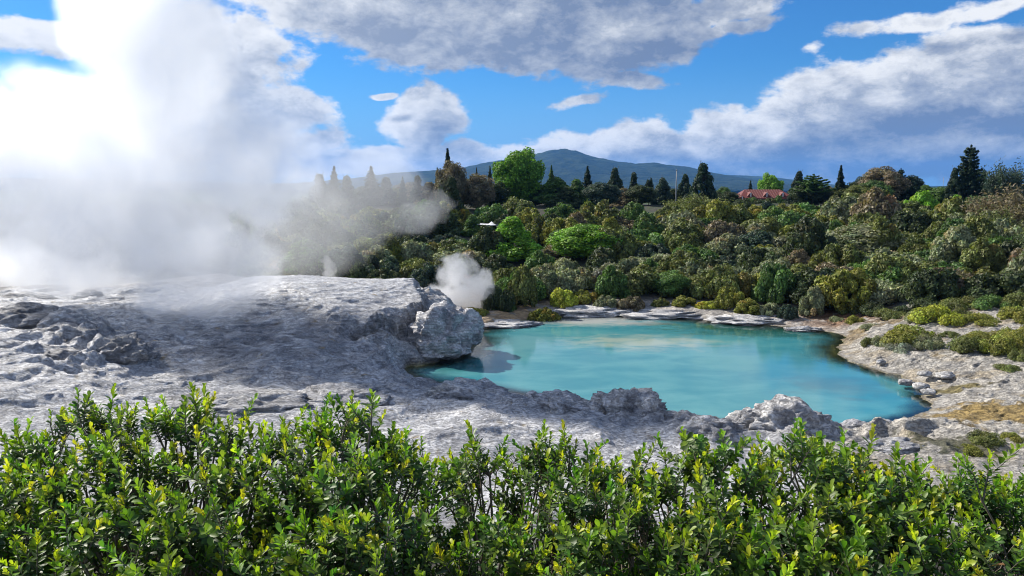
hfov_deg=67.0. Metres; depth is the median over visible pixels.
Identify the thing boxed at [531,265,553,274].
bush
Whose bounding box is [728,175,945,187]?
hills
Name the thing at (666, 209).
bush
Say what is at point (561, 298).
bush
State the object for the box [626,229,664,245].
bush
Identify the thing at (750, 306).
bush
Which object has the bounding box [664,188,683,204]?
broadleaf tree
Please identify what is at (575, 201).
broadleaf tree
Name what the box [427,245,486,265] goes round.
bush
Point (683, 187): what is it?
cypress
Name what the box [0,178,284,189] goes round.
hills
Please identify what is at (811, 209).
bush
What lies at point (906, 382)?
stone
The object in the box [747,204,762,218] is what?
bush
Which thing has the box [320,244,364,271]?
bush
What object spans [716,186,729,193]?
broadleaf tree
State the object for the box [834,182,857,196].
broadleaf tree
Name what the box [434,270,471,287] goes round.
bush
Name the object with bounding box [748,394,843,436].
boulder
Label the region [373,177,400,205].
conifer
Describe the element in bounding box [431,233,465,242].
bush
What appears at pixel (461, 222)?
bush
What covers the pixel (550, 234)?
bush
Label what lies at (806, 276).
bush
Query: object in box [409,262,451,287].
bush
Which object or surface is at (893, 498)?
leathery shrub
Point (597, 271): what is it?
bush
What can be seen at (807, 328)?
rock slab
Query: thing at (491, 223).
awning
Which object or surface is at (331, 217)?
bush
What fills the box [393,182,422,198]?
broadleaf tree
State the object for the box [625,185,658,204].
broadleaf tree
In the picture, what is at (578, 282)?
bush
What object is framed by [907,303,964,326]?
shrub
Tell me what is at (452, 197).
cypress
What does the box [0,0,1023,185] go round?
sky
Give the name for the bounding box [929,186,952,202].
broadleaf tree
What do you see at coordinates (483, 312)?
bush
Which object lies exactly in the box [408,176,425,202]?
conifer
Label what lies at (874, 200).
bush
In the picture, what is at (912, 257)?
bush
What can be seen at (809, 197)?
broadleaf tree
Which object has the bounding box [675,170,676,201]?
flagpole
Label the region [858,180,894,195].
broadleaf tree
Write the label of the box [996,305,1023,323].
shrub
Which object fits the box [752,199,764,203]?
bush
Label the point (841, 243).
bush
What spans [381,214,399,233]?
bush
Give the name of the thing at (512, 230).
broadleaf tree
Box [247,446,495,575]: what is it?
leathery shrub
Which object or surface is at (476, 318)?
rock lobe
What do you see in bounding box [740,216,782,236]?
bush
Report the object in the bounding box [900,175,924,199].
broadleaf tree
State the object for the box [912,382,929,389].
stone
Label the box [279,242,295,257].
bush
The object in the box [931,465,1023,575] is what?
leathery shrub
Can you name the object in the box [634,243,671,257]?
bush
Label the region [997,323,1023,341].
shrub
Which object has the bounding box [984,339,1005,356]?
shrub
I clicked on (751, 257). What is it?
bush
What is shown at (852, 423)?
boulder
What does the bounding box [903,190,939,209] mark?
bush
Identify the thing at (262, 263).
bush
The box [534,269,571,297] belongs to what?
bush
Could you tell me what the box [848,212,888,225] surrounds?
bush
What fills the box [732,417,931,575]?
leathery shrub
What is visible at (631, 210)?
bush
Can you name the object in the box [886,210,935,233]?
bush
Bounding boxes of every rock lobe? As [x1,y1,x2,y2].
[407,300,474,359]
[456,306,483,346]
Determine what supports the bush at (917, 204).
on the ground
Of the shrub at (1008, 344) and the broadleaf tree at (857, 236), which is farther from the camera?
the broadleaf tree at (857, 236)
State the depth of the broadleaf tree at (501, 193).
127.65 m
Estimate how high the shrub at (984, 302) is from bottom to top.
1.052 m
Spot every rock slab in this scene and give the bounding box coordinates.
[484,319,542,328]
[551,305,629,318]
[617,308,703,319]
[702,313,786,325]
[783,325,822,331]
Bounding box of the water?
[418,318,911,422]
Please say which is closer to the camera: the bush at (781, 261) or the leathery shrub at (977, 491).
the leathery shrub at (977, 491)
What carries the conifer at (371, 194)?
on the ground
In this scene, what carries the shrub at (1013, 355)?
on the ground
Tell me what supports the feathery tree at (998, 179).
on the ground
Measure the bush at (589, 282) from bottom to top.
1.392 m
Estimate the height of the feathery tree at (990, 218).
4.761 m
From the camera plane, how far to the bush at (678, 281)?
63.89 m
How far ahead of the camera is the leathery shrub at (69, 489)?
3.21 m
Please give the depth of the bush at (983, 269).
58.62 m
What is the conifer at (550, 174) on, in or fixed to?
on the ground
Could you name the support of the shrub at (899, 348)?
on the ground
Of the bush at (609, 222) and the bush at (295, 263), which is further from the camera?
the bush at (609, 222)
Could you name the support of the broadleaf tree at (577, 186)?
on the ground
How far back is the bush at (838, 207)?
94.42 m
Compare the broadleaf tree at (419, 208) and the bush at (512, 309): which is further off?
the broadleaf tree at (419, 208)
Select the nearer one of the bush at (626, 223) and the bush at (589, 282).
the bush at (589, 282)
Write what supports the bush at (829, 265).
on the ground
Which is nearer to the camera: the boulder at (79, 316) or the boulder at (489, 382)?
the boulder at (489, 382)
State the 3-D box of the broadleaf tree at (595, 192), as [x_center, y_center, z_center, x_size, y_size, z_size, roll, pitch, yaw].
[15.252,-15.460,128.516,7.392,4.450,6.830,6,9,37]
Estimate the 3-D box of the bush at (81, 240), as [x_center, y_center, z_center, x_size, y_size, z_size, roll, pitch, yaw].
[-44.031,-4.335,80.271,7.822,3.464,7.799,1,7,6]
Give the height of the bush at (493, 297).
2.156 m
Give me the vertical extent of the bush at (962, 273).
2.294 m
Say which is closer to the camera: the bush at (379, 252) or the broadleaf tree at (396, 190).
the bush at (379, 252)
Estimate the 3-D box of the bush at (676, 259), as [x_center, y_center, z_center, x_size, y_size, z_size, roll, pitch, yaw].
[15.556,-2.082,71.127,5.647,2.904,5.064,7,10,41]
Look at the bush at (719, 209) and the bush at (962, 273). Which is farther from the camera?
the bush at (719, 209)
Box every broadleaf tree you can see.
[354,186,379,202]
[388,188,407,203]
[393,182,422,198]
[410,199,439,215]
[413,180,434,205]
[433,160,468,201]
[460,214,480,235]
[462,173,496,208]
[483,215,542,261]
[484,181,511,205]
[491,146,545,200]
[528,183,543,205]
[532,175,583,203]
[544,186,583,207]
[546,223,624,259]
[571,178,586,201]
[581,182,624,204]
[609,188,633,205]
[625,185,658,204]
[644,177,653,204]
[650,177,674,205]
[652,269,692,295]
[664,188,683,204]
[688,274,709,288]
[714,255,737,262]
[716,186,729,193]
[717,191,739,204]
[732,198,752,209]
[757,173,784,190]
[787,184,834,203]
[825,223,907,253]
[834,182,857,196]
[841,183,869,195]
[853,175,865,183]
[857,166,910,197]
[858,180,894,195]
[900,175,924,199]
[917,184,934,197]
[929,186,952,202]
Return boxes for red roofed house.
[737,189,788,200]
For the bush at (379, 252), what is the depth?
73.62 m
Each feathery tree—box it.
[662,192,733,210]
[959,182,1023,221]
[965,204,1023,228]
[980,156,1023,201]
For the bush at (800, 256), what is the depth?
70.36 m
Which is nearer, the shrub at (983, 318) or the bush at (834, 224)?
the shrub at (983, 318)
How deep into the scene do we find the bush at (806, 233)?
72.14 m
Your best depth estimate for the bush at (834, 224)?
80.01 m
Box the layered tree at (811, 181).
[790,174,836,204]
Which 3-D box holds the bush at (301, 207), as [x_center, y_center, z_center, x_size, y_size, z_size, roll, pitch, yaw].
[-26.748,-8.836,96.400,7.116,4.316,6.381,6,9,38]
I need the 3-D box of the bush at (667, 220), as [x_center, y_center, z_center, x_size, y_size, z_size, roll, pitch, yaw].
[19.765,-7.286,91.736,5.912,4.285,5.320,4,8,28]
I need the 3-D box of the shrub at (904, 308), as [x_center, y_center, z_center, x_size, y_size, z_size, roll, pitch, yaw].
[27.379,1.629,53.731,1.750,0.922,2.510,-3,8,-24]
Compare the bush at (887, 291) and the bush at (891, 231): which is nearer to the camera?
the bush at (887, 291)
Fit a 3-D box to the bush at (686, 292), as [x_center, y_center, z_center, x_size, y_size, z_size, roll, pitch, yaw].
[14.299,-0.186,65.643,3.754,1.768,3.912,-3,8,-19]
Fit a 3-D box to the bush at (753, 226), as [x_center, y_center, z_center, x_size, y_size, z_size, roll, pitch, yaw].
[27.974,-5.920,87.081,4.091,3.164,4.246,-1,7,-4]
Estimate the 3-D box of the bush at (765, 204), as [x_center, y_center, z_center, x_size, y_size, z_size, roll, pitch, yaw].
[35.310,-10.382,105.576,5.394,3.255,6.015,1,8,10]
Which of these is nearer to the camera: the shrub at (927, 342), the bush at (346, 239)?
the shrub at (927, 342)
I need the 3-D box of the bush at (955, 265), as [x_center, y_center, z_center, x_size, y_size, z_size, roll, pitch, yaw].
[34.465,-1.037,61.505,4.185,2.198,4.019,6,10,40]
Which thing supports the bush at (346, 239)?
on the ground
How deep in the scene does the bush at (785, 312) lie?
57.34 m
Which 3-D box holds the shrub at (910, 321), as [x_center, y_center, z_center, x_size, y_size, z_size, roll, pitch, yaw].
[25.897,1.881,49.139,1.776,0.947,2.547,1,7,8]
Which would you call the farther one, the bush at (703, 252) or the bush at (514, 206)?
the bush at (514, 206)
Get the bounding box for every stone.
[876,359,885,364]
[898,379,914,385]
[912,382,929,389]
[917,371,932,376]
[920,388,935,394]
[935,371,954,378]
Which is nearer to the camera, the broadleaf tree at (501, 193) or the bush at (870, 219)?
the bush at (870, 219)
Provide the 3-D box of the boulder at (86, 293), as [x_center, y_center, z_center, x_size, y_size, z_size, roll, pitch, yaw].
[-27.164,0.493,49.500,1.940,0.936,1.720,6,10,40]
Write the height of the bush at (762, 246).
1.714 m
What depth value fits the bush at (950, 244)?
65.18 m
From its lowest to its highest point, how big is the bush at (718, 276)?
2.936 m
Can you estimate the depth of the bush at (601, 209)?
97.75 m
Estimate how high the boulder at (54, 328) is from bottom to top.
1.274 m
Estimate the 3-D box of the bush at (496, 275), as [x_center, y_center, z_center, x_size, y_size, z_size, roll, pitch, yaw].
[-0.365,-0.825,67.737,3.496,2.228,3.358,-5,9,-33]
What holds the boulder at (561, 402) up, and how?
on the ground
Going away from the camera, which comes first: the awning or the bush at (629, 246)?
the bush at (629, 246)
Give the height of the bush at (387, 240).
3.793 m
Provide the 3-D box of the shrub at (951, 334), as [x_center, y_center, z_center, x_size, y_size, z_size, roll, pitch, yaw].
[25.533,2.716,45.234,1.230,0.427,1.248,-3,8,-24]
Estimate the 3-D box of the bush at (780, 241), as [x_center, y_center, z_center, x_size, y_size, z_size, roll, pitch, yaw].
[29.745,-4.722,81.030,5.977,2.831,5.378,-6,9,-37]
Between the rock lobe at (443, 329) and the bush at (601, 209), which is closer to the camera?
the rock lobe at (443, 329)
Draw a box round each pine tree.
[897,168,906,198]
[957,144,985,196]
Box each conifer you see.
[308,173,332,207]
[327,166,344,199]
[339,175,359,206]
[358,165,385,205]
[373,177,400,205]
[398,176,409,205]
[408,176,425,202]
[443,148,450,174]
[484,166,493,206]
[546,164,553,182]
[582,166,592,187]
[834,165,845,197]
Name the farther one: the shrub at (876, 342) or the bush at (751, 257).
the bush at (751, 257)
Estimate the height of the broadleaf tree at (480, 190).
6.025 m
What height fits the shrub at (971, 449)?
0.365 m
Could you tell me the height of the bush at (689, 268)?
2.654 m
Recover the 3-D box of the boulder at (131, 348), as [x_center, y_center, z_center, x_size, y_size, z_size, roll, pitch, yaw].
[-18.352,3.039,36.844,3.078,1.771,2.505,0,7,0]
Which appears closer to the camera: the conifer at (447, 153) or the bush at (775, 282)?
the bush at (775, 282)
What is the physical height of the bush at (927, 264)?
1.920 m
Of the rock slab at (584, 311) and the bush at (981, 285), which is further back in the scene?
the rock slab at (584, 311)
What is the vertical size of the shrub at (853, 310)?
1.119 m
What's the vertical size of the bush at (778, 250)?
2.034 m
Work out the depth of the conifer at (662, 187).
136.06 m
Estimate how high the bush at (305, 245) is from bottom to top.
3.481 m
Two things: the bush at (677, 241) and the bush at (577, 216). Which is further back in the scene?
the bush at (577, 216)
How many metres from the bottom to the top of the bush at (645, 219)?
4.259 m
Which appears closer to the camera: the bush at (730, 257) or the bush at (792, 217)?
the bush at (730, 257)
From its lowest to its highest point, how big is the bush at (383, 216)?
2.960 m
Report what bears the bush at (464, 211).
on the ground
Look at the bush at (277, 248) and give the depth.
78.23 m
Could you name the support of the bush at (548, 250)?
on the ground
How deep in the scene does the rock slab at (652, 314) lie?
59.42 m
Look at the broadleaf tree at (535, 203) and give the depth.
134.31 m
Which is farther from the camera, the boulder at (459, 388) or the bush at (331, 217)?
the bush at (331, 217)
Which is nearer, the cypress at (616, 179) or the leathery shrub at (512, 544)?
the leathery shrub at (512, 544)
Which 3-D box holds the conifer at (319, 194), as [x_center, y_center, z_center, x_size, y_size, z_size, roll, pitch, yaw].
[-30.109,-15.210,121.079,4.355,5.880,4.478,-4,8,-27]
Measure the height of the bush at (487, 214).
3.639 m
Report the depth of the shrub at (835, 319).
55.98 m
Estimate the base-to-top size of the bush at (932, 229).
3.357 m
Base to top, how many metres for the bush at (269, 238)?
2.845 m
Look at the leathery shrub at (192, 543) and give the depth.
2.72 m
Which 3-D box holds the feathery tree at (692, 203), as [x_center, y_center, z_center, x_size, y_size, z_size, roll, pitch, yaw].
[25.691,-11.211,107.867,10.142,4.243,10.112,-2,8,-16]
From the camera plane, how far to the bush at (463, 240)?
83.58 m
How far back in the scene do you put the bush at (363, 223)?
89.98 m
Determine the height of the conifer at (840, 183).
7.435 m
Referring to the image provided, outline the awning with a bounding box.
[477,221,498,225]
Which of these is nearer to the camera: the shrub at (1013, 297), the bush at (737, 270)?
the shrub at (1013, 297)
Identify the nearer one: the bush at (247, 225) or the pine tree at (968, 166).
the bush at (247, 225)
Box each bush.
[35,248,110,284]
[46,230,131,261]
[102,249,157,278]
[148,239,200,272]
[229,197,282,222]
[229,213,278,247]
[237,230,280,251]
[238,256,283,276]
[251,267,291,276]
[271,200,324,232]
[271,241,294,261]
[277,250,326,274]
[278,213,312,236]
[278,233,314,241]
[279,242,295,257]
[283,238,326,258]
[285,196,321,207]
[288,237,315,243]
[296,265,330,276]
[304,220,340,245]
[310,202,325,217]
[320,211,347,227]
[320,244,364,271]
[322,227,356,246]
[324,196,358,219]
[324,236,357,248]
[326,242,352,250]
[327,260,367,277]
[342,208,383,238]
[350,254,402,277]
[353,232,404,263]
[358,206,391,215]
[361,244,395,263]
[364,267,402,278]
[366,229,381,238]
[373,211,390,222]
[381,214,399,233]
[387,202,414,215]
[393,211,432,240]
[396,231,432,243]
[399,256,435,266]
[399,258,424,277]
[401,239,433,262]
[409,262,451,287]
[418,201,461,238]
[425,239,467,245]
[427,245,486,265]
[429,237,475,253]
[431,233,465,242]
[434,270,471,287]
[439,200,471,220]
[441,253,476,276]
[457,219,465,233]
[466,225,509,258]
[468,269,494,288]
[468,307,489,316]
[474,203,508,225]
[481,285,515,311]
[482,253,513,270]
[487,267,517,286]
[492,213,525,229]
[493,305,516,311]
[494,270,546,300]
[502,196,534,216]
[507,264,538,307]
[515,207,544,223]
[523,216,553,242]
[524,250,554,269]
[527,307,561,321]
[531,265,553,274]
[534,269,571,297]
[539,217,579,246]
[541,213,558,225]
[542,202,578,218]
[543,229,564,249]
[543,245,587,257]
[544,257,579,271]
[550,287,578,308]
[556,268,586,292]
[564,209,603,224]
[569,211,587,225]
[573,289,597,303]
[574,267,595,288]
[576,199,625,221]
[585,245,619,272]
[586,279,593,289]
[591,226,642,260]
[591,262,610,281]
[592,265,631,298]
[592,295,617,307]
[599,216,621,230]
[600,256,641,273]
[616,296,644,311]
[617,215,634,230]
[619,201,648,220]
[620,225,628,231]
[625,263,670,297]
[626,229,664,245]
[633,211,664,234]
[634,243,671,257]
[634,253,669,262]
[639,240,656,245]
[642,258,659,272]
[650,297,669,306]
[652,249,708,275]
[654,204,681,217]
[655,276,691,297]
[658,208,702,228]
[662,216,705,249]
[668,232,704,252]
[670,243,719,260]
[671,295,696,307]
[677,260,712,276]
[684,251,715,265]
[689,263,754,299]
[691,198,736,223]
[694,301,720,308]
[698,217,717,225]
[703,219,748,242]
[708,232,749,255]
[713,263,735,267]
[714,286,744,308]
[716,253,739,265]
[723,266,754,283]
[726,203,752,225]
[733,298,759,314]
[735,246,781,272]
[735,246,785,259]
[739,229,780,247]
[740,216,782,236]
[745,222,776,236]
[747,197,756,201]
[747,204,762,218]
[750,262,796,304]
[751,256,793,273]
[751,272,759,285]
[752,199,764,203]
[754,244,783,249]
[757,205,787,219]
[758,302,779,315]
[760,200,777,209]
[765,198,776,202]
[770,203,811,215]
[771,235,787,246]
[772,210,816,226]
[774,195,784,203]
[776,304,798,319]
[778,223,794,235]
[783,266,852,305]
[784,214,838,257]
[787,249,810,264]
[789,263,814,273]
[793,202,820,215]
[798,285,825,316]
[808,243,867,268]
[813,267,881,311]
[814,261,853,271]
[817,195,856,224]
[817,215,846,225]
[818,239,859,251]
[819,269,834,307]
[825,219,859,233]
[840,188,890,200]
[847,254,913,283]
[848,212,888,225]
[849,186,902,222]
[856,278,907,304]
[861,216,875,224]
[861,246,928,264]
[862,216,902,250]
[863,252,919,283]
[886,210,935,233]
[897,237,931,253]
[897,267,970,301]
[898,200,920,213]
[898,229,922,238]
[899,249,948,263]
[901,204,932,213]
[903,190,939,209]
[915,260,937,268]
[918,220,942,238]
[925,196,966,225]
[928,223,976,263]
[928,261,971,270]
[933,217,964,239]
[933,266,982,296]
[950,212,975,219]
[954,215,998,260]
[958,235,1018,260]
[959,237,1007,272]
[959,266,996,275]
[961,270,1023,297]
[964,195,1001,207]
[975,210,1023,228]
[991,217,1023,235]
[999,236,1023,260]
[999,251,1023,274]
[1001,232,1019,238]
[1007,247,1023,266]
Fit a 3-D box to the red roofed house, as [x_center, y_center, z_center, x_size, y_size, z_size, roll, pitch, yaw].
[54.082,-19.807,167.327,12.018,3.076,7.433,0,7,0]
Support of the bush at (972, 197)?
on the ground
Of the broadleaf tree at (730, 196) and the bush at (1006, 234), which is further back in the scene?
the broadleaf tree at (730, 196)
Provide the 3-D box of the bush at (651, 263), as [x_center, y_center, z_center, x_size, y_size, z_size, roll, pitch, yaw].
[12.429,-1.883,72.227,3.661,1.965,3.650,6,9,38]
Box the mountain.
[155,149,833,190]
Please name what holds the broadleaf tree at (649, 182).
on the ground
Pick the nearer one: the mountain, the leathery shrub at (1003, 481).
the leathery shrub at (1003, 481)
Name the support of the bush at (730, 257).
on the ground
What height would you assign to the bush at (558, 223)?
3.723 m
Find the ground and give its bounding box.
[0,190,1023,575]
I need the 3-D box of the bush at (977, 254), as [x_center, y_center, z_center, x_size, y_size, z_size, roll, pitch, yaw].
[38.278,-2.626,63.033,3.760,3.250,3.622,1,7,6]
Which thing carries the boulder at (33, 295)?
on the ground
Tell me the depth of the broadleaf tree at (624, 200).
132.52 m
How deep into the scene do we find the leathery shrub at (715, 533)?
3.35 m
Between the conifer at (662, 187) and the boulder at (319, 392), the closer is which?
the boulder at (319, 392)
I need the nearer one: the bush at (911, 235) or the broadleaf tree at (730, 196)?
the bush at (911, 235)
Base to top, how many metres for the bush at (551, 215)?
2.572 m
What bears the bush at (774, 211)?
on the ground
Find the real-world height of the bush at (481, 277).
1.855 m
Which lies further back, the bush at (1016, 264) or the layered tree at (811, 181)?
the layered tree at (811, 181)
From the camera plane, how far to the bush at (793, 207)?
100.68 m
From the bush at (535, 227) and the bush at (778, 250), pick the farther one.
the bush at (535, 227)
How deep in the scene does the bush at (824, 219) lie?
91.38 m
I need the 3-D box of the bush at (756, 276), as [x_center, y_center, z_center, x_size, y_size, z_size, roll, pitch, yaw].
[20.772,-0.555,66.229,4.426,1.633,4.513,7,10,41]
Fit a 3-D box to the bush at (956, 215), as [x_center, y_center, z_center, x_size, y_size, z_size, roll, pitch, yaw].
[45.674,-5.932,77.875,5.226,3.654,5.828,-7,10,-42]
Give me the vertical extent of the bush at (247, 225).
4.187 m
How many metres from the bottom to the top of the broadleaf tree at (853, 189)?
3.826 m
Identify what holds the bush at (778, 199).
on the ground
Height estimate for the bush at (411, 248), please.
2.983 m
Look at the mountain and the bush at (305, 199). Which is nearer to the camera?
the bush at (305, 199)
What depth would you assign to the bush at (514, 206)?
104.61 m
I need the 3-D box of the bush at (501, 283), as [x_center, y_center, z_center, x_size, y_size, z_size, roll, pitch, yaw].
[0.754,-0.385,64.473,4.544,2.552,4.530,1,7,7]
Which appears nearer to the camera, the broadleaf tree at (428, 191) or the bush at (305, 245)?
the bush at (305, 245)
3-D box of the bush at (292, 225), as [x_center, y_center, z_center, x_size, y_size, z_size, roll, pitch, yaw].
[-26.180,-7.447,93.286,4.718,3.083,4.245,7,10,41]
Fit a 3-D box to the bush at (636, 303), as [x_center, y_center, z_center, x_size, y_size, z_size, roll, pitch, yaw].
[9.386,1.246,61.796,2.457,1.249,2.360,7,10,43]
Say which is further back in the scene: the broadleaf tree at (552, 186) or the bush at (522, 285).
the broadleaf tree at (552, 186)
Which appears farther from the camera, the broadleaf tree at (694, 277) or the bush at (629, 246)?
the bush at (629, 246)
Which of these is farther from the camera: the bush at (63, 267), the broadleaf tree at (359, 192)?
the broadleaf tree at (359, 192)
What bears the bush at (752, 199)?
on the ground
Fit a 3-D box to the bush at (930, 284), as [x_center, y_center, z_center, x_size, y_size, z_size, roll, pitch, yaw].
[30.673,-0.189,55.840,4.786,2.790,4.597,1,8,10]
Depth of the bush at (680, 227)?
84.74 m
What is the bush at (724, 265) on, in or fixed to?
on the ground
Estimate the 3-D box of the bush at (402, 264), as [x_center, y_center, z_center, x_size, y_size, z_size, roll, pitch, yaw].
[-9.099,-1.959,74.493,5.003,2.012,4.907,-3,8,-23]
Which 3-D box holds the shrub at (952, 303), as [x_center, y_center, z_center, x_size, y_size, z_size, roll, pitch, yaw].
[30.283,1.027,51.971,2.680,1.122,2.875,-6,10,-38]
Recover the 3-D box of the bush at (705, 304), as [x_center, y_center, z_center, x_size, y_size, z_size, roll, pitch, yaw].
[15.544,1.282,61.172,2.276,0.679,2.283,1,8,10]
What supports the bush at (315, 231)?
on the ground
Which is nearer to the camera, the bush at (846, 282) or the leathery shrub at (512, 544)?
the leathery shrub at (512, 544)
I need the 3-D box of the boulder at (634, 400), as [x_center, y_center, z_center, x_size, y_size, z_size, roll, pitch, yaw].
[4.867,5.191,32.580,3.951,1.905,2.622,0,7,0]
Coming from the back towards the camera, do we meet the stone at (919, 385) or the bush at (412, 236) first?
the bush at (412, 236)
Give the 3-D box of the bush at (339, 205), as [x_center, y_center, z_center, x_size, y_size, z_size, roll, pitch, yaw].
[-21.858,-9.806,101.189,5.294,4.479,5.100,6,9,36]
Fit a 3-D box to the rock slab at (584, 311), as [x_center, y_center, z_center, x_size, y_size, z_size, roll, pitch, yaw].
[5.681,1.836,61.452,7.552,0.832,4.198,0,7,0]
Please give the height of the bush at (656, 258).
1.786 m
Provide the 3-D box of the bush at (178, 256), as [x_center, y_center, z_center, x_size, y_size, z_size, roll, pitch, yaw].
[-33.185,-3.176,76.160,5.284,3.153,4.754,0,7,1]
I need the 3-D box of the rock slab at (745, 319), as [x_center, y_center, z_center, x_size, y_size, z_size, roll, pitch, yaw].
[18.331,2.277,58.271,8.012,0.692,4.595,0,7,0]
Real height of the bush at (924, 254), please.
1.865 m
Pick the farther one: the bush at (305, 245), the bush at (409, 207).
the bush at (409, 207)
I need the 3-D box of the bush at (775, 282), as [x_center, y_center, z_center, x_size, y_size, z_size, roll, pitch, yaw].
[21.069,-0.332,61.983,3.714,3.433,3.567,-2,8,-13]
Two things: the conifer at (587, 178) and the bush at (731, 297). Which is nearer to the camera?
the bush at (731, 297)
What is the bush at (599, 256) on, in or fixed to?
on the ground
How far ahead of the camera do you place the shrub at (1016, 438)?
29.40 m
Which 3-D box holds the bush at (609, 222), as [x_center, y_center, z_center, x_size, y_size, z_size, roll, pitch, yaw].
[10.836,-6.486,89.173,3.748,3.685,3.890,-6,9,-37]
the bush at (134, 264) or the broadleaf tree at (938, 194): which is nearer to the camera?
the bush at (134, 264)
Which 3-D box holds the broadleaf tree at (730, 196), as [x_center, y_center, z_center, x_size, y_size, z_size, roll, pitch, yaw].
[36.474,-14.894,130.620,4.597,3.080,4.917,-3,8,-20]
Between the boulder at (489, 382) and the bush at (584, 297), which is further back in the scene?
the bush at (584, 297)
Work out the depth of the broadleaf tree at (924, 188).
128.75 m
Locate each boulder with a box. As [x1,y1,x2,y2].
[0,302,59,328]
[1,291,57,299]
[28,322,77,332]
[37,307,109,327]
[43,346,79,359]
[70,289,104,299]
[96,332,160,364]
[161,388,325,419]
[295,381,395,405]
[424,377,511,399]
[478,379,494,385]
[531,389,590,414]
[585,401,606,414]
[589,387,666,417]
[676,415,748,445]
[725,407,760,426]
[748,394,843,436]
[840,418,866,428]
[857,437,924,454]
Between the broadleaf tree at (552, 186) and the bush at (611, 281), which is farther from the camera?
the broadleaf tree at (552, 186)
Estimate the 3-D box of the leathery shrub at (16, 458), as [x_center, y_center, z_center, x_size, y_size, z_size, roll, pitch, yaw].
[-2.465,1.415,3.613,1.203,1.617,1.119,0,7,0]
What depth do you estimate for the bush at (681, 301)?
61.62 m
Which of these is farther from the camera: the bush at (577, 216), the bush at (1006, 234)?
the bush at (577, 216)
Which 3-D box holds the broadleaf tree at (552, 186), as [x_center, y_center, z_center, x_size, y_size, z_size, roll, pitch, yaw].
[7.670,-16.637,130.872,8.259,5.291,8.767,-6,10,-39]
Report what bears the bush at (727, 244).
on the ground
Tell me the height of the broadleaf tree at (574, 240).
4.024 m
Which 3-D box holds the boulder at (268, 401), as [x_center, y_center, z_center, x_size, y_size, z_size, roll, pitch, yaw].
[-11.192,4.755,31.386,8.109,1.068,4.437,0,7,0]
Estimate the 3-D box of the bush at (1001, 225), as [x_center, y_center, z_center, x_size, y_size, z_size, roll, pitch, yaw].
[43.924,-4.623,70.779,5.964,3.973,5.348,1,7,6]
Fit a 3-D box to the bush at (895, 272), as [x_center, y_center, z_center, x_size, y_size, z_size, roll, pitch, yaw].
[30.830,-1.290,63.619,6.470,2.853,6.345,2,8,12]
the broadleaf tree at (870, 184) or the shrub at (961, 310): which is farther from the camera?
the broadleaf tree at (870, 184)
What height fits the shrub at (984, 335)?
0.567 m
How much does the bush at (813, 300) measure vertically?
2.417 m
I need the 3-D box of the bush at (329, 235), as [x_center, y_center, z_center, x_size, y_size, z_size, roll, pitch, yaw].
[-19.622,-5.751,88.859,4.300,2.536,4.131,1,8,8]
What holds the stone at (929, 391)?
on the ground
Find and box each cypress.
[435,185,444,202]
[443,174,463,219]
[607,166,623,188]
[628,172,640,204]
[673,173,690,203]
[684,161,719,201]
[786,170,804,203]
[942,165,965,202]
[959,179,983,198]
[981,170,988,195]
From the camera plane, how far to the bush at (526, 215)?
97.90 m
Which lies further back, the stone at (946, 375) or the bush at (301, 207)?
the bush at (301, 207)
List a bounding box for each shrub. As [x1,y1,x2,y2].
[0,381,280,575]
[0,406,85,574]
[0,441,93,575]
[57,411,293,575]
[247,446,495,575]
[252,388,446,575]
[415,419,585,575]
[536,419,713,575]
[610,426,796,575]
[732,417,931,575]
[737,417,997,575]
[828,315,843,322]
[838,303,859,314]
[844,315,865,324]
[857,301,884,316]
[859,323,878,330]
[860,337,874,346]
[870,334,889,346]
[871,308,906,320]
[879,324,937,344]
[885,343,913,353]
[890,305,919,312]
[903,311,937,324]
[905,443,1023,575]
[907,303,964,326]
[909,297,943,308]
[909,333,945,349]
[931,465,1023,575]
[938,295,975,310]
[938,330,960,337]
[946,335,988,353]
[952,306,974,314]
[955,312,1001,326]
[955,443,985,456]
[965,428,1007,448]
[967,330,1001,338]
[971,293,1019,310]
[976,334,1023,354]
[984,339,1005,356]
[993,363,1021,372]
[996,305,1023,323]
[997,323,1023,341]
[999,291,1023,307]
[1000,431,1023,443]
[1007,348,1023,361]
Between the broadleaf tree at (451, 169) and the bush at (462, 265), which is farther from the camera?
the broadleaf tree at (451, 169)
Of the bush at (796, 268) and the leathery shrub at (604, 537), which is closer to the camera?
the leathery shrub at (604, 537)
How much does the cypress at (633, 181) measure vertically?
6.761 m
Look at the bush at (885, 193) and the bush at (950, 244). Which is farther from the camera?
the bush at (885, 193)
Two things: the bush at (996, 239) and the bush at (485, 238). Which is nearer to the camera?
the bush at (996, 239)
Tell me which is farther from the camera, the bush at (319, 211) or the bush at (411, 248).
the bush at (319, 211)
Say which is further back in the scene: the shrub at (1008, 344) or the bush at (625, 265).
the bush at (625, 265)
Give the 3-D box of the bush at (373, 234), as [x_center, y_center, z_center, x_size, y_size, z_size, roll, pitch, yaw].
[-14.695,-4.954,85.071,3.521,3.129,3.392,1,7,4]
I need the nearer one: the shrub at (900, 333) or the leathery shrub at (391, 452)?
the leathery shrub at (391, 452)
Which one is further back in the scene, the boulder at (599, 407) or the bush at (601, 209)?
the bush at (601, 209)
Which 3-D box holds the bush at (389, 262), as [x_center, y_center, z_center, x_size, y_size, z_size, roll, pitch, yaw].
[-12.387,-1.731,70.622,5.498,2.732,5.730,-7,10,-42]
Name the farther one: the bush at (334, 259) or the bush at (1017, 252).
the bush at (334, 259)
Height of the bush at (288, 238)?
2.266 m

